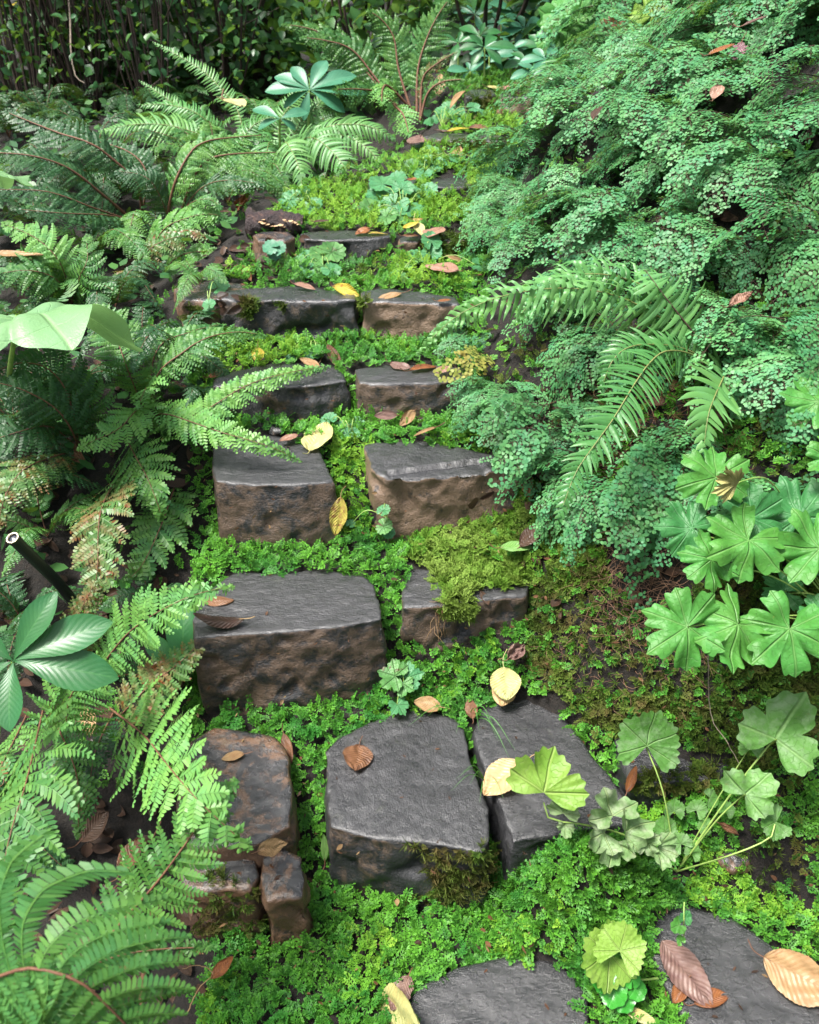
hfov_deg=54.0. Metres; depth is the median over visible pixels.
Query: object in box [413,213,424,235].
fallen leaf
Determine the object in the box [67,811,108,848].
fallen leaf
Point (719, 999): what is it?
fallen leaf
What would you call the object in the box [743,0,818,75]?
maidenhair fern
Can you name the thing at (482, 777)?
grass tuft
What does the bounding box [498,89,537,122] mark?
step stone
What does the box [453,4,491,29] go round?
hellebore
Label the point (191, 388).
fern
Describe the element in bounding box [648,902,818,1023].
step stone
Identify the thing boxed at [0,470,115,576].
fern
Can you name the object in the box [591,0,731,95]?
maidenhair fern
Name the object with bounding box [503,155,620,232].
maidenhair fern
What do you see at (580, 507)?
maidenhair fern
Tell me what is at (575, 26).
lobed leaf plant
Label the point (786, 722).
avens
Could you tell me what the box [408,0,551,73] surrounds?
leafy shrub
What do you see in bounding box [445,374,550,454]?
maidenhair fern
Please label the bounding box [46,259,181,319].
fern
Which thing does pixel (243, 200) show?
fallen leaf
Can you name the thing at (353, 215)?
lime spikemoss
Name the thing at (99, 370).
fern
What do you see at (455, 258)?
fallen leaf
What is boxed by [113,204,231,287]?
fern
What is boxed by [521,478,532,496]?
fallen leaf
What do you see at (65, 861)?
fern
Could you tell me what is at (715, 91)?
fallen leaf
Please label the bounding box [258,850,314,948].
step stone
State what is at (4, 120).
fern
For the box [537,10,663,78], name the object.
maidenhair fern
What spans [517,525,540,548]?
fallen leaf
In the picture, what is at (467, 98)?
step stone
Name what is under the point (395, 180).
foamflower
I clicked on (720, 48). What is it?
fallen leaf
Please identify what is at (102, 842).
leaf litter
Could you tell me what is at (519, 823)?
step stone
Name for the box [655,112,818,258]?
maidenhair fern
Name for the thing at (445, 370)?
fallen leaf
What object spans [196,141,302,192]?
fern
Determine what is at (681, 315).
fern
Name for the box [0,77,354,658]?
undergrowth
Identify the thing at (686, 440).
maidenhair fern
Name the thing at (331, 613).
step stone
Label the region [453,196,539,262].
maidenhair fern
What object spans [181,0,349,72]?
leafy shrub
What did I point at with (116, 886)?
twig
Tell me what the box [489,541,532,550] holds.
fallen leaf
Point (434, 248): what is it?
foamflower
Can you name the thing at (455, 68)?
hellebore
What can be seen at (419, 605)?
step stone
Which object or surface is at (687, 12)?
maidenhair fern
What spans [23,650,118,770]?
fern
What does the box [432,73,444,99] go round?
fallen leaf
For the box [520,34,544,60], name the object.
hellebore
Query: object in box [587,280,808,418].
maidenhair fern
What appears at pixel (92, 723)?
fallen leaf
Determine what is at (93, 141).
fern
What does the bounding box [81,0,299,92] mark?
leafy shrub
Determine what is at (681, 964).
fallen leaf
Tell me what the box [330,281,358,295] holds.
fallen leaf
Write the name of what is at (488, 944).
leaf crumbs
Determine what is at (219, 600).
fallen leaf
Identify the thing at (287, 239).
step stone
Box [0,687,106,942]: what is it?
fern
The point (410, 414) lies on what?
fallen leaf
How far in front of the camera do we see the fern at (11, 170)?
3.06 m
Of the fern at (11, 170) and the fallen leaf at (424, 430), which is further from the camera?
the fern at (11, 170)
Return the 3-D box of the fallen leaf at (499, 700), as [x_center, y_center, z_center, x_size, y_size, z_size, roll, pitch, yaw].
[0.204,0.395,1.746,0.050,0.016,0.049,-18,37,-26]
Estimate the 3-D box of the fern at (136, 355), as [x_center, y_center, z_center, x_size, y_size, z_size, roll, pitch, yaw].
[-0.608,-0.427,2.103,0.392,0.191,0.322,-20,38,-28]
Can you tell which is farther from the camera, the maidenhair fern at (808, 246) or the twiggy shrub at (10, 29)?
the twiggy shrub at (10, 29)
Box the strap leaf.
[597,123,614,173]
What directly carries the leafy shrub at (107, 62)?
on the ground
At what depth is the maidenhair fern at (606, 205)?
1.98 m
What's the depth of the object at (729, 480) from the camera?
1.36 m
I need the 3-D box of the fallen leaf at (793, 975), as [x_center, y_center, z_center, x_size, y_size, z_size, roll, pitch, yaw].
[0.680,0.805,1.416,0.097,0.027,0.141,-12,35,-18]
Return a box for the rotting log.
[245,207,304,238]
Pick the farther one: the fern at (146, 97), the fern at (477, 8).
the fern at (477, 8)
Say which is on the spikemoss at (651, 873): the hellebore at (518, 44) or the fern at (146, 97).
the hellebore at (518, 44)
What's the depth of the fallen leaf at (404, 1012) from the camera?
1.35 m
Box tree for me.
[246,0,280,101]
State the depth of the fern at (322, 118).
3.76 m
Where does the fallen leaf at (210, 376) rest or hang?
on the fern at (191, 388)
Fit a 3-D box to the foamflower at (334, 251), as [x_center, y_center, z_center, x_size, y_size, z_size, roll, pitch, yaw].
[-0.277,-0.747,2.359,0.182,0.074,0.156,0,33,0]
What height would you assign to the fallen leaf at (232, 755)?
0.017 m
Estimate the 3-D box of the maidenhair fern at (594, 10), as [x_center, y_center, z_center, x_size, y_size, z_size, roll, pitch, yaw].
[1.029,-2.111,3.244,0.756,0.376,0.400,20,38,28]
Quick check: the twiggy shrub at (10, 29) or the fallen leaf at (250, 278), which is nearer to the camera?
the fallen leaf at (250, 278)
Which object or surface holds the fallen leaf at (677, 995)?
on the step stone at (723, 949)
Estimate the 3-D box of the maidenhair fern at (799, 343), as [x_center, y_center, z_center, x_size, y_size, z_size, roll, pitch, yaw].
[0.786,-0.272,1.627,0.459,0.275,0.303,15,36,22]
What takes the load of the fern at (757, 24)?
on the ground
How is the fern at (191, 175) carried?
on the ground
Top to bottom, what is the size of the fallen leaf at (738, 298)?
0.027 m
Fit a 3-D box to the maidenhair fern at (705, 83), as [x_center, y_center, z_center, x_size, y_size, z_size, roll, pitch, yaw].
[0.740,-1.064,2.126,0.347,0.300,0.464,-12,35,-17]
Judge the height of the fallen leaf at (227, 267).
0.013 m
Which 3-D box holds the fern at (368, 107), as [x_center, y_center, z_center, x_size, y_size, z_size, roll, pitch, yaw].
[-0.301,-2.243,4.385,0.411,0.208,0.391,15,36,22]
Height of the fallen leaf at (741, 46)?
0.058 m
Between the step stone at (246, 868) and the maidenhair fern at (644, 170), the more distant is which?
the maidenhair fern at (644, 170)
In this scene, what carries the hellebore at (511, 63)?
on the spikemoss at (651, 873)
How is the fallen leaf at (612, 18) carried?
on the maidenhair fern at (581, 45)
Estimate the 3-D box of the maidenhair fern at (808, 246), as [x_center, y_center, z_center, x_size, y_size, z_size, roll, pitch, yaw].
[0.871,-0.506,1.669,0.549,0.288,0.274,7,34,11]
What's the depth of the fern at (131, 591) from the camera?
1.78 m
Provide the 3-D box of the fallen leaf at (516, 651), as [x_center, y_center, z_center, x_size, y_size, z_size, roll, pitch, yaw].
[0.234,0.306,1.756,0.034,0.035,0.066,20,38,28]
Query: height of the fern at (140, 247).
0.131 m
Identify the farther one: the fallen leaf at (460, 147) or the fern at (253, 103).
the fern at (253, 103)
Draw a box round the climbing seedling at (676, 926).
[670,902,691,945]
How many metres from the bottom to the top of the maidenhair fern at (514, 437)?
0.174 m
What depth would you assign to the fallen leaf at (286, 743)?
1.69 m
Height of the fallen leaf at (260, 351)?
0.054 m
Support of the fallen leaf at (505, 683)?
on the fallen leaf at (499, 700)
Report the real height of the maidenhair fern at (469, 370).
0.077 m
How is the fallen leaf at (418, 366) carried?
on the step stone at (386, 387)
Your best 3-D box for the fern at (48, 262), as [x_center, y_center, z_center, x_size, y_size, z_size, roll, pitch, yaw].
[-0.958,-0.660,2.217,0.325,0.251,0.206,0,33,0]
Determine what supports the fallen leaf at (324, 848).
on the spikemoss at (651, 873)
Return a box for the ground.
[0,0,818,1023]
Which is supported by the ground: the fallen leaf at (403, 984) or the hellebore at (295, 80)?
the hellebore at (295, 80)
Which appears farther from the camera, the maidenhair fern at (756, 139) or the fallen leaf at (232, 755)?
the maidenhair fern at (756, 139)
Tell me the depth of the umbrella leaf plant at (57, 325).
1.61 m
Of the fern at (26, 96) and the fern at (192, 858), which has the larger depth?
the fern at (26, 96)
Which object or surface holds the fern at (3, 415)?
on the ground
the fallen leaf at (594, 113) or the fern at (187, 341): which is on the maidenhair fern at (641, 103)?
the fallen leaf at (594, 113)
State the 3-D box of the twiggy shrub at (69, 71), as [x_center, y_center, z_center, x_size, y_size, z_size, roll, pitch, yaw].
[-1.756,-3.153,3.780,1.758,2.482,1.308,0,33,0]
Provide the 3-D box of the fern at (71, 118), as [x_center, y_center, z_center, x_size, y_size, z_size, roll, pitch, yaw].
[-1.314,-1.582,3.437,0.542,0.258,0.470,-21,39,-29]
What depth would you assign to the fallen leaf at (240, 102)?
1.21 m
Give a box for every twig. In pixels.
[44,821,161,975]
[68,0,84,83]
[137,908,153,1017]
[146,7,279,90]
[182,965,212,1011]
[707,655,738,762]
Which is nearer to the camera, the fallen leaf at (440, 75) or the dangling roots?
the dangling roots
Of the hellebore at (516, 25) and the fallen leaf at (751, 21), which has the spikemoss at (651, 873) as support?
the fallen leaf at (751, 21)
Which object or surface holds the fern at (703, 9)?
on the ground
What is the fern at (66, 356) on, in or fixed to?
on the ground
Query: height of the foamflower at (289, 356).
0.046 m
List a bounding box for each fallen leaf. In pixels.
[0,250,43,256]
[0,758,7,786]
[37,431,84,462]
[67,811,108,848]
[78,700,95,736]
[111,838,141,881]
[193,613,254,628]
[203,372,222,377]
[205,596,233,605]
[211,956,233,978]
[216,88,246,106]
[218,264,237,268]
[222,750,252,760]
[232,192,248,211]
[241,265,252,284]
[248,838,286,856]
[251,340,263,361]
[279,434,297,440]
[281,723,292,763]
[290,280,315,289]
[300,358,322,366]
[301,422,332,453]
[309,218,328,221]
[321,834,327,869]
[326,342,341,363]
[329,486,346,535]
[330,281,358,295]
[342,736,372,770]
[355,225,373,234]
[357,229,387,234]
[374,410,399,419]
[379,289,411,298]
[379,983,419,1023]
[385,358,409,369]
[388,967,413,1010]
[398,233,418,236]
[400,364,436,370]
[400,409,415,425]
[403,221,418,227]
[405,134,424,144]
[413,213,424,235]
[414,422,444,435]
[414,696,449,711]
[422,227,445,237]
[425,262,463,271]
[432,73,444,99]
[436,366,447,373]
[439,127,469,131]
[445,255,461,261]
[450,84,470,107]
[452,139,463,157]
[462,124,488,128]
[465,699,477,723]
[483,748,549,795]
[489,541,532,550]
[490,649,521,700]
[492,689,515,705]
[496,103,503,118]
[502,643,524,660]
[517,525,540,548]
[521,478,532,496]
[587,106,602,120]
[603,3,624,40]
[625,766,636,795]
[628,1007,655,1023]
[660,940,712,1004]
[671,975,690,1002]
[682,988,728,1007]
[700,44,734,55]
[708,85,724,101]
[714,819,738,834]
[721,291,751,307]
[731,32,747,59]
[733,15,767,27]
[747,939,818,1006]
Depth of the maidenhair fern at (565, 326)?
1.95 m
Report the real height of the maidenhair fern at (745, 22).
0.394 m
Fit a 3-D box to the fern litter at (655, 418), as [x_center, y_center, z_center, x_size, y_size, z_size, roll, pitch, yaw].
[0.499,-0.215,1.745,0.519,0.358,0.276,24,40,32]
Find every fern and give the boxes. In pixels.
[0,93,67,137]
[0,110,165,237]
[0,137,128,184]
[0,173,83,233]
[0,220,118,304]
[0,250,98,304]
[0,295,71,314]
[0,348,116,530]
[0,368,77,501]
[0,435,107,496]
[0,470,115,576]
[0,570,90,681]
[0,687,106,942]
[0,744,85,886]
[0,829,217,1023]
[1,83,98,141]
[13,361,140,412]
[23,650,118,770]
[25,128,203,234]
[28,108,163,157]
[29,223,151,264]
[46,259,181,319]
[60,580,234,731]
[67,414,198,611]
[75,301,182,371]
[77,303,330,462]
[78,777,239,974]
[80,82,192,120]
[80,673,253,853]
[93,210,216,270]
[99,42,289,173]
[99,562,202,661]
[104,309,229,385]
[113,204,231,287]
[114,123,283,225]
[119,111,230,146]
[120,84,222,110]
[134,118,258,183]
[146,46,212,86]
[149,361,229,420]
[165,259,227,307]
[175,166,287,203]
[194,68,302,100]
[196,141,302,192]
[204,92,313,141]
[251,64,395,187]
[282,0,464,138]
[284,112,369,146]
[318,84,387,113]
[386,0,480,21]
[416,252,791,527]
[427,317,491,366]
[433,344,494,382]
[443,124,549,197]
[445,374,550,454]
[450,0,510,22]
[452,392,624,500]
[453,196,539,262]
[456,172,529,231]
[459,218,560,283]
[468,388,550,489]
[483,68,629,156]
[487,64,643,176]
[494,185,644,279]
[494,432,672,609]
[501,300,677,428]
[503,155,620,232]
[508,260,620,350]
[510,15,551,68]
[512,192,700,317]
[526,51,577,116]
[529,48,606,127]
[530,0,684,69]
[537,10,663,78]
[559,8,651,75]
[559,84,715,188]
[570,27,766,139]
[573,137,705,227]
[581,0,641,31]
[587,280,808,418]
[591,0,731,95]
[593,433,695,561]
[604,0,705,50]
[606,418,818,575]
[613,43,771,136]
[615,196,772,311]
[623,0,781,86]
[640,92,818,192]
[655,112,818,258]
[676,0,797,29]
[681,307,818,447]
[690,0,818,24]
[690,346,818,482]
[692,182,818,349]
[714,42,818,146]
[717,0,818,76]
[728,0,785,36]
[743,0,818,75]
[743,93,818,237]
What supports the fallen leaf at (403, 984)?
on the spikemoss at (651, 873)
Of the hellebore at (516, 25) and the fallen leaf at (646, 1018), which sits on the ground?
the hellebore at (516, 25)
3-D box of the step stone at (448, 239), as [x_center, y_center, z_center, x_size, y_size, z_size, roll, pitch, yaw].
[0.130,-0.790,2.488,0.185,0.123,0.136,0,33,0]
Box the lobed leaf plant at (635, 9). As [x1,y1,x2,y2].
[628,0,692,30]
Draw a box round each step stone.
[173,282,250,338]
[176,728,300,878]
[179,858,265,938]
[193,570,387,715]
[212,435,340,552]
[213,364,351,429]
[216,286,361,343]
[252,231,295,267]
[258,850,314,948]
[299,230,393,262]
[324,710,489,912]
[355,365,465,423]
[361,289,461,342]
[364,441,518,540]
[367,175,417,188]
[398,236,422,257]
[399,569,528,654]
[409,957,589,1023]
[424,133,506,155]
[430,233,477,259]
[431,177,471,200]
[464,89,495,118]
[471,700,624,888]
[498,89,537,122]
[613,738,727,810]
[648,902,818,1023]
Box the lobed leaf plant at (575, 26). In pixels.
[536,0,604,64]
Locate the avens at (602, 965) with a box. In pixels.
[581,919,657,993]
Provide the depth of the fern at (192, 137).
3.10 m
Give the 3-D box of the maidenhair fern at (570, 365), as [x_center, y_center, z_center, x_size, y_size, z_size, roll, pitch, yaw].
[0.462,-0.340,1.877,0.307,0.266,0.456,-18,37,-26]
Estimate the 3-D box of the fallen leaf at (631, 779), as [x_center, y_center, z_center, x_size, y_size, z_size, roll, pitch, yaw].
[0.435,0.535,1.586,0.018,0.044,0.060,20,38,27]
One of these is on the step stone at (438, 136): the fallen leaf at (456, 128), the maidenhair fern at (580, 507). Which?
the fallen leaf at (456, 128)
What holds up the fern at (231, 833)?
on the ground
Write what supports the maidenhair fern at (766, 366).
on the ground
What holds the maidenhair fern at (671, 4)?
on the ground
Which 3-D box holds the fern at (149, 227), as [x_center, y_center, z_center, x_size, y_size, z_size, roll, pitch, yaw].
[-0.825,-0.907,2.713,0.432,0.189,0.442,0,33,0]
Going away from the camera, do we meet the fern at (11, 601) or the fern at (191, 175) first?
the fern at (11, 601)
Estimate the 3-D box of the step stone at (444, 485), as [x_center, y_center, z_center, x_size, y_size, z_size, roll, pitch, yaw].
[0.070,-0.031,1.981,0.398,0.242,0.202,0,33,0]
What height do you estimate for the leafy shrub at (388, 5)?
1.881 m
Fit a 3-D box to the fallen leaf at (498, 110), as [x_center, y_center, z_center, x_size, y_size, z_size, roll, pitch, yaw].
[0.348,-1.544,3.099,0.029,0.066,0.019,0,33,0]
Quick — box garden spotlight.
[6,532,75,602]
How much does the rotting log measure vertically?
0.097 m
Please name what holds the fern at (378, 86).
on the ground
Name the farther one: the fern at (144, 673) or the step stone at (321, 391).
the step stone at (321, 391)
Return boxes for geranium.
[641,377,818,677]
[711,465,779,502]
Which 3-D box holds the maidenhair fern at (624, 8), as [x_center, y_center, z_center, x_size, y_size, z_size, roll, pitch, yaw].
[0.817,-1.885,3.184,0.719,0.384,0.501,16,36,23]
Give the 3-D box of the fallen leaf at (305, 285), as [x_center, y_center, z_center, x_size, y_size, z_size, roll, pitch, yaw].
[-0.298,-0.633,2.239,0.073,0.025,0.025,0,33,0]
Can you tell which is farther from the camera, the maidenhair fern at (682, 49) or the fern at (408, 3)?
the fern at (408, 3)
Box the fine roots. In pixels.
[559,524,688,659]
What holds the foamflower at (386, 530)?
on the ground
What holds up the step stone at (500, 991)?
on the ground
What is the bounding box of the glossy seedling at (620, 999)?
[592,975,646,1013]
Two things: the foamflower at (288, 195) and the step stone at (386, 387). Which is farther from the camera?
the foamflower at (288, 195)
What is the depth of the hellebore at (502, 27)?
3.65 m
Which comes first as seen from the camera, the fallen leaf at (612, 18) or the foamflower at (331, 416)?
the foamflower at (331, 416)
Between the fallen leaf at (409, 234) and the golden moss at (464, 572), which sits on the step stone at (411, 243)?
the fallen leaf at (409, 234)
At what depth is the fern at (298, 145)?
3.10 m
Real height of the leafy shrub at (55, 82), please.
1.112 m
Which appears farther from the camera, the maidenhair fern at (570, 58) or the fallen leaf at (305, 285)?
the maidenhair fern at (570, 58)
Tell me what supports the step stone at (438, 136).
on the ground
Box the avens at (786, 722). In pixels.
[505,690,818,872]
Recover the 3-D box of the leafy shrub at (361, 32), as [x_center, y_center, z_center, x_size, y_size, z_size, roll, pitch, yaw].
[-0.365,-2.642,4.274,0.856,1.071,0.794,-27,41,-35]
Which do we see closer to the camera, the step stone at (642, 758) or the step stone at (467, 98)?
the step stone at (642, 758)
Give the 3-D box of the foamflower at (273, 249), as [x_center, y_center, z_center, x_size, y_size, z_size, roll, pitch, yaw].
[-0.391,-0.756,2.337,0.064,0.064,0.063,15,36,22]
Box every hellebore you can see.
[0,592,118,731]
[145,606,194,684]
[252,105,307,147]
[265,60,365,131]
[437,31,482,64]
[447,62,489,82]
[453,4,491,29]
[456,22,500,50]
[458,34,515,75]
[469,47,513,81]
[480,13,521,41]
[485,37,527,77]
[488,0,537,39]
[497,16,540,43]
[503,51,540,83]
[511,0,548,14]
[511,62,554,78]
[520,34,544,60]
[520,47,560,74]
[535,30,577,48]
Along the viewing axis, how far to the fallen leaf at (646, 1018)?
1.36 m
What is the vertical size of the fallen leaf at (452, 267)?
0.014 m
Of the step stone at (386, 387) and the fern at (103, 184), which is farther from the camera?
the fern at (103, 184)
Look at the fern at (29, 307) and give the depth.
2.22 m
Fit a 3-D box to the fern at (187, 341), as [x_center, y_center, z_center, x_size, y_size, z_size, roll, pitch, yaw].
[-0.501,-0.330,1.981,0.605,0.292,0.496,0,33,0]
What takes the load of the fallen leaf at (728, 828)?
on the spikemoss at (651, 873)
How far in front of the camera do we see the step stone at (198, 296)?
2.23 m
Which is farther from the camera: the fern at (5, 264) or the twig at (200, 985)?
the fern at (5, 264)
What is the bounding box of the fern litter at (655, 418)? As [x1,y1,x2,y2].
[543,326,754,471]
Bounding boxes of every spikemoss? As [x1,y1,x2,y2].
[61,23,818,1023]
[185,67,818,1023]
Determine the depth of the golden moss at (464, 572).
1.84 m
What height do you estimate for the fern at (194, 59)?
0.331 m
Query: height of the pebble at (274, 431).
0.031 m
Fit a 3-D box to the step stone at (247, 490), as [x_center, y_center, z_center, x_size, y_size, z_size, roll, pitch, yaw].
[-0.329,-0.028,1.976,0.335,0.242,0.280,0,33,0]
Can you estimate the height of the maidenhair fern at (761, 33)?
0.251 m
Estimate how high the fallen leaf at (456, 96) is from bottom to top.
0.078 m
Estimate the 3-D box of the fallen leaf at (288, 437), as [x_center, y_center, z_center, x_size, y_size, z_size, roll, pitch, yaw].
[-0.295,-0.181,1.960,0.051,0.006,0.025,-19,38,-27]
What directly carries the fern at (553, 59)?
on the ground
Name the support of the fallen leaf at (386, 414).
on the spikemoss at (651, 873)
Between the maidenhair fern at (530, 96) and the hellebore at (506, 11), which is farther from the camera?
the hellebore at (506, 11)
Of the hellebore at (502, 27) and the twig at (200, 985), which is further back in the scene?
the hellebore at (502, 27)
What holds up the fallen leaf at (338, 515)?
on the spikemoss at (651, 873)
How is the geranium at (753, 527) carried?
on the ground
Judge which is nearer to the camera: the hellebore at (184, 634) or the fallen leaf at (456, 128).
the hellebore at (184, 634)
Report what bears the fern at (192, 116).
on the ground
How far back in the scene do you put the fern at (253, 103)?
3.71 m
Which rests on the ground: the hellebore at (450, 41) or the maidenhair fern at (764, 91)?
the maidenhair fern at (764, 91)
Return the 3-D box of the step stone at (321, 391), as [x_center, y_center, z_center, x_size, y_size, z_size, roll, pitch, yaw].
[-0.332,-0.282,2.107,0.368,0.174,0.190,0,33,0]
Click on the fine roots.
(628, 584)
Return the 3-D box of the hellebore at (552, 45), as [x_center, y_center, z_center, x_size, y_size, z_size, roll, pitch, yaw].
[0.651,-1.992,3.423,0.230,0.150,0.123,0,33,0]
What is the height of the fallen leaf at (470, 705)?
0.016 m
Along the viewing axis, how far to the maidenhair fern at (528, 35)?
3.70 m
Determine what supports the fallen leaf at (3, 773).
on the fern at (65, 861)
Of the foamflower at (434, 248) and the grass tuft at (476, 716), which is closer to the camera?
the grass tuft at (476, 716)
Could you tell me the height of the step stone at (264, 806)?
0.312 m
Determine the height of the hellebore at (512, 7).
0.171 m
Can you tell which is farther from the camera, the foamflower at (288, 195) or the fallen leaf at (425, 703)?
the foamflower at (288, 195)
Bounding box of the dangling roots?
[425,600,447,640]
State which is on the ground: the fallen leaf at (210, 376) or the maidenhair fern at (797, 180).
the maidenhair fern at (797, 180)
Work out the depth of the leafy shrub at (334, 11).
3.93 m
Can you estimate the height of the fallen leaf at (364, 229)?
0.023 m
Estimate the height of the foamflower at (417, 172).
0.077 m
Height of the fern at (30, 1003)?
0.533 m
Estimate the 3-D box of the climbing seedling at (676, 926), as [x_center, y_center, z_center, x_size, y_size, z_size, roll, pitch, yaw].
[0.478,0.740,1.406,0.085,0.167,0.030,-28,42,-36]
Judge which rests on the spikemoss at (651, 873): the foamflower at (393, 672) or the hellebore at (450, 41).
the hellebore at (450, 41)
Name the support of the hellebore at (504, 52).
on the ground
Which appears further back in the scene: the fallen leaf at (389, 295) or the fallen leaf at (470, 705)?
the fallen leaf at (389, 295)
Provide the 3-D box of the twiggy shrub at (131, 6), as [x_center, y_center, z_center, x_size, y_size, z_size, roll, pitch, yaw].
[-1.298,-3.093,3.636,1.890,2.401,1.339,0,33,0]
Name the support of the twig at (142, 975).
on the ground
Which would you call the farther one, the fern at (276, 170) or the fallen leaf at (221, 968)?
the fern at (276, 170)
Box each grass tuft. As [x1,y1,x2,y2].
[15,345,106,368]
[416,685,509,745]
[453,765,501,796]
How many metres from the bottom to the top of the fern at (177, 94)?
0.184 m
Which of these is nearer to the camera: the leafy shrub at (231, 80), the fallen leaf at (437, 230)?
the fallen leaf at (437, 230)
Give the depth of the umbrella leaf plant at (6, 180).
2.25 m
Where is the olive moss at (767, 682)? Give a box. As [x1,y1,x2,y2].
[177,88,818,946]
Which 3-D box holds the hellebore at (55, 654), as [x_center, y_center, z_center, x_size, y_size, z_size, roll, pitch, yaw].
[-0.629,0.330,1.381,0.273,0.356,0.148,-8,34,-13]
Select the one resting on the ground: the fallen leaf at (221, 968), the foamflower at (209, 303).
the foamflower at (209, 303)
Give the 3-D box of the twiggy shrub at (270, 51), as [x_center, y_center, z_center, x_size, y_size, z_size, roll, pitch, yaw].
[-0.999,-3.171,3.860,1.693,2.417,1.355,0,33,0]
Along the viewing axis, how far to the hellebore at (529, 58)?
3.22 m
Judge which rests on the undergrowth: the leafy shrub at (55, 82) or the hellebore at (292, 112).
the hellebore at (292, 112)
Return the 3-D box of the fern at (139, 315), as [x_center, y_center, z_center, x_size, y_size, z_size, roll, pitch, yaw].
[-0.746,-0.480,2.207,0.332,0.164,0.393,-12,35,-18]
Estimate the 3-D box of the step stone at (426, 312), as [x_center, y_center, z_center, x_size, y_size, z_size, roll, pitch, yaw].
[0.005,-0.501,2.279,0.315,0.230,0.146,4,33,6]
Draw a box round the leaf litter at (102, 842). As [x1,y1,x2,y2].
[0,70,814,1013]
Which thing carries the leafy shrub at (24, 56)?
on the ground
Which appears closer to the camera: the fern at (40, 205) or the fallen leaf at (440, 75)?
the fern at (40, 205)
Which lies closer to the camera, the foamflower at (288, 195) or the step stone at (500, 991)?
the step stone at (500, 991)
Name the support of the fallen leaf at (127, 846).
on the ground
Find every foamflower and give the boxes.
[202,278,229,315]
[262,239,285,260]
[264,183,324,213]
[285,340,322,359]
[288,241,345,277]
[320,412,364,438]
[346,503,395,538]
[357,170,437,225]
[377,658,423,715]
[388,231,491,283]
[400,142,483,178]
[423,101,485,125]
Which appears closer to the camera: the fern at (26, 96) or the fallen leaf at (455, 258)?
the fallen leaf at (455, 258)
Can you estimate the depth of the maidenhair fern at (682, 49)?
2.14 m
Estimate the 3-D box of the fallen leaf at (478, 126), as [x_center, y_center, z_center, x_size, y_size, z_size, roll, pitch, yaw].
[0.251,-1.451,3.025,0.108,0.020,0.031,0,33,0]
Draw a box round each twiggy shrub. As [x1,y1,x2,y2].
[0,0,190,116]
[0,0,246,114]
[7,0,311,117]
[83,0,377,114]
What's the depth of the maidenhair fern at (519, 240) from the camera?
2.14 m
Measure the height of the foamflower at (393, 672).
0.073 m
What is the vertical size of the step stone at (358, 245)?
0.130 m
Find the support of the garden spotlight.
on the ground
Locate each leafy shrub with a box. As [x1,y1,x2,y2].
[0,0,132,81]
[0,1,105,93]
[16,0,187,108]
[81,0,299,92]
[113,0,319,105]
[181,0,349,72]
[254,0,418,107]
[292,0,460,126]
[310,0,467,47]
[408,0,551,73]
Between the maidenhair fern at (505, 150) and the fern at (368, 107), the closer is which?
the maidenhair fern at (505, 150)
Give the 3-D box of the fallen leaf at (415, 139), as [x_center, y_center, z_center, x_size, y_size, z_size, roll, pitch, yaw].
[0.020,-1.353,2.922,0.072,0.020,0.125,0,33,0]
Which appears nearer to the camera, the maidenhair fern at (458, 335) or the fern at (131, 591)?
the fern at (131, 591)
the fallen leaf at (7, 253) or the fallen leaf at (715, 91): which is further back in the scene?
the fallen leaf at (7, 253)
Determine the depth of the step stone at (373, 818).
1.56 m
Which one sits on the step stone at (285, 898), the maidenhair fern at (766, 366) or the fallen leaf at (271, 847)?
the fallen leaf at (271, 847)
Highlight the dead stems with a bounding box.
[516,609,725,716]
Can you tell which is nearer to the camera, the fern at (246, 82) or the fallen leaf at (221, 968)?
the fallen leaf at (221, 968)
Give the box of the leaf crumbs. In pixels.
[174,122,818,1017]
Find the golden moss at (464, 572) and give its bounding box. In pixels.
[309,72,614,625]
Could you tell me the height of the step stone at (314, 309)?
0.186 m
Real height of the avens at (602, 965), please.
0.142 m
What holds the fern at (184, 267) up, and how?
on the ground
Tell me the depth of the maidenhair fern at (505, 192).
2.42 m
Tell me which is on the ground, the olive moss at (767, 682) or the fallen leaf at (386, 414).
the olive moss at (767, 682)
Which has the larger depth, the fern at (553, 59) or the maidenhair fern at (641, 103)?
the fern at (553, 59)
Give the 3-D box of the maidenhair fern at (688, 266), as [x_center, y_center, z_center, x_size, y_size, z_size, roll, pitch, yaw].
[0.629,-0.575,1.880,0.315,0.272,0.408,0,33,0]
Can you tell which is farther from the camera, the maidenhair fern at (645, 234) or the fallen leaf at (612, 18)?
the fallen leaf at (612, 18)
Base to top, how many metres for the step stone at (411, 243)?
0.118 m
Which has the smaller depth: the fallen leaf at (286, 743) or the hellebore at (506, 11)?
the fallen leaf at (286, 743)
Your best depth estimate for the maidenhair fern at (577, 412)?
1.81 m
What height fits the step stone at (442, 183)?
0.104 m
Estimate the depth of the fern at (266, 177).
2.84 m
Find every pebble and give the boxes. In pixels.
[268,425,285,436]
[717,848,750,874]
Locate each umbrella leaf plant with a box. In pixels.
[0,171,32,188]
[0,302,142,396]
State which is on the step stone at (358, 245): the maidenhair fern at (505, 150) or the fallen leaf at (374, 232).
the fallen leaf at (374, 232)

